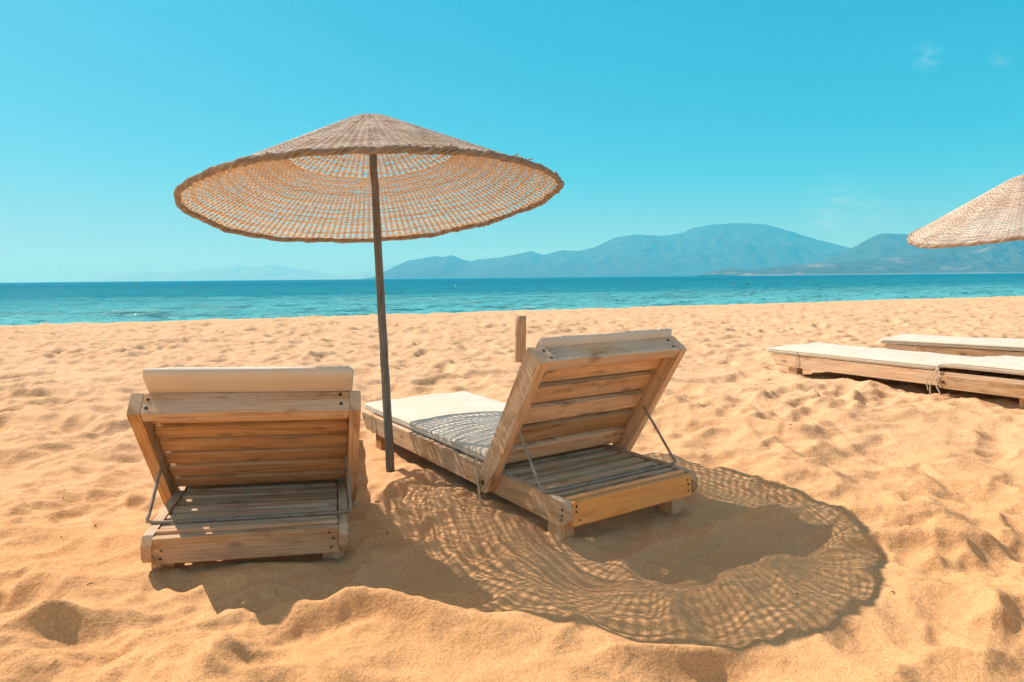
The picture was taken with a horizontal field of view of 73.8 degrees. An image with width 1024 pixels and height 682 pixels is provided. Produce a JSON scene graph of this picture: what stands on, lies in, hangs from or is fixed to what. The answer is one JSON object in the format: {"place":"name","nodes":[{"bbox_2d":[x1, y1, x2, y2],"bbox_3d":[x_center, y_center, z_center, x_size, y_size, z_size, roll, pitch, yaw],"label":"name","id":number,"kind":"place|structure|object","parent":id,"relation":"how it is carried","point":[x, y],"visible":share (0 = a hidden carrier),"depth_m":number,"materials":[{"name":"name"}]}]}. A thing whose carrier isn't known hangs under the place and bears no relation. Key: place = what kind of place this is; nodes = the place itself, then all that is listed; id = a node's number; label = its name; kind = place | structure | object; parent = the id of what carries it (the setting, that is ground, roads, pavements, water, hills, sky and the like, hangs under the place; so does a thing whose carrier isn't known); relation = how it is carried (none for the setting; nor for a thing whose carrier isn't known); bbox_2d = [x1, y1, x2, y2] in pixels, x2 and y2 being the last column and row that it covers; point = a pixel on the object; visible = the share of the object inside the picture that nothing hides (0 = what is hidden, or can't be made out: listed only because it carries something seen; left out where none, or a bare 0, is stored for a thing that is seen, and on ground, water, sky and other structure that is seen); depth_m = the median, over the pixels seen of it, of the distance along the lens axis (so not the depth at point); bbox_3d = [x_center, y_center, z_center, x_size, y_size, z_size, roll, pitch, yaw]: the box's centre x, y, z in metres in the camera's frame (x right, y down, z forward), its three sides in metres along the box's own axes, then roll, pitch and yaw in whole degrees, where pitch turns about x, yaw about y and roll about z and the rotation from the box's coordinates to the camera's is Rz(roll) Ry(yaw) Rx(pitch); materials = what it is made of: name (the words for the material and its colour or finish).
{"place":"outdoors","nodes":[
{"label":"outdoors","id":0,"kind":"place"},
{"bbox_2d":[74,263,401,281],"bbox_3d":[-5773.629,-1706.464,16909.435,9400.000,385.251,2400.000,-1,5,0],"label":"mountain range","id":1,"kind":"structure","parent":0,"point":[271,272],"depth_m":16310.08,"materials":[{"name":"blue"}]},
{"bbox_2d":[0,296,1023,681],"bbox_3d":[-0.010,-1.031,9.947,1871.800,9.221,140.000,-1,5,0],"label":"sand","id":2,"kind":"structure","parent":0,"point":[812,562],"depth_m":2.81,"materials":[{"name":"beige sand"}]},
{"bbox_2d":[126,366,360,567],"bbox_3d":[-1.252,0.456,3.556,0.836,0.936,2.187,0,6,-15],"label":"sun lounger","id":3,"kind":"object","parent":2,"relation":"on","point":[249,462],"visible":1,"depth_m":2.64,"materials":[{"name":"brown wood"}]},
{"bbox_2d":[173,113,564,472],"bbox_3d":[-0.712,-0.095,3.795,2.007,2.300,1.993,-1,5,0],"label":"parasol","id":4,"kind":"object","parent":2,"relation":"on","point":[368,135],"visible":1,"depth_m":3.95,"materials":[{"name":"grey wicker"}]},
{"bbox_2d":[515,315,525,362],"bbox_3d":[0.088,0.099,7.196,0.128,0.732,0.119,-1,5,0],"label":"wooden post","id":5,"kind":"object","parent":2,"relation":"on","point":[520,335],"visible":0.58,"depth_m":7.14,"materials":[{"name":"brown wood"}]},
{"bbox_2d":[362,328,697,541],"bbox_3d":[-0.084,0.368,3.788,0.881,0.968,2.187,-4,7,-34],"label":"sun lounger","id":6,"kind":"object","parent":2,"relation":"on","point":[569,411],"visible":0.94,"depth_m":3.16,"materials":[{"name":"brown wood"}]},
{"bbox_2d":[766,343,1023,406],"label":"sun lounger","id":7,"kind":"object","parent":2,"relation":"on","point":[999,375],"visible":0.98,"depth_m":5.23,"materials":[{"name":"brown wood"}]},
{"bbox_2d":[879,334,1023,356],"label":"sun lounger","id":8,"kind":"object","parent":2,"relation":"on","point":[970,346],"visible":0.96,"depth_m":6.32,"materials":[{"name":"beige fabric"}]},
{"bbox_2d":[907,174,1023,248],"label":"parasol","id":9,"kind":"object","parent":2,"relation":"on","point":[993,201],"visible":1,"depth_m":5.37,"materials":[{"name":"wicker"}]},
{"bbox_2d":[0,273,1023,325],"bbox_3d":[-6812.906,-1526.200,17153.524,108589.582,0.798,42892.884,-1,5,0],"label":"sea","id":10,"kind":"structure","parent":0,"point":[28,303],"depth_m":60.54,"materials":[{"name":"liquid"}]},
{"bbox_2d":[0,0,1023,282],"label":"sky","id":11,"kind":"structure","parent":0,"point":[847,123],"materials":[{"name":"blue"}]},
{"bbox_2d":[364,223,849,278],"bbox_3d":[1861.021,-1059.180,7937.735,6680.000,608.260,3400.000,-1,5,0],"label":"mountain range","id":12,"kind":"structure","parent":0,"point":[716,247],"depth_m":7032.28,"materials":[{"name":"blue stone"}]},
{"bbox_2d":[693,235,1023,275],"bbox_3d":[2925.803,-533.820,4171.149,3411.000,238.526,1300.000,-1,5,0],"label":"headland","id":13,"kind":"structure","parent":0,"point":[1005,257],"depth_m":3888.67,"materials":[{"name":"blue stone"}]},
{"bbox_2d":[812,224,1023,263],"bbox_3d":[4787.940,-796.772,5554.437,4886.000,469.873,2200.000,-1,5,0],"label":"hills","id":14,"kind":"structure","parent":0,"point":[882,246],"depth_m":5335.70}
]}

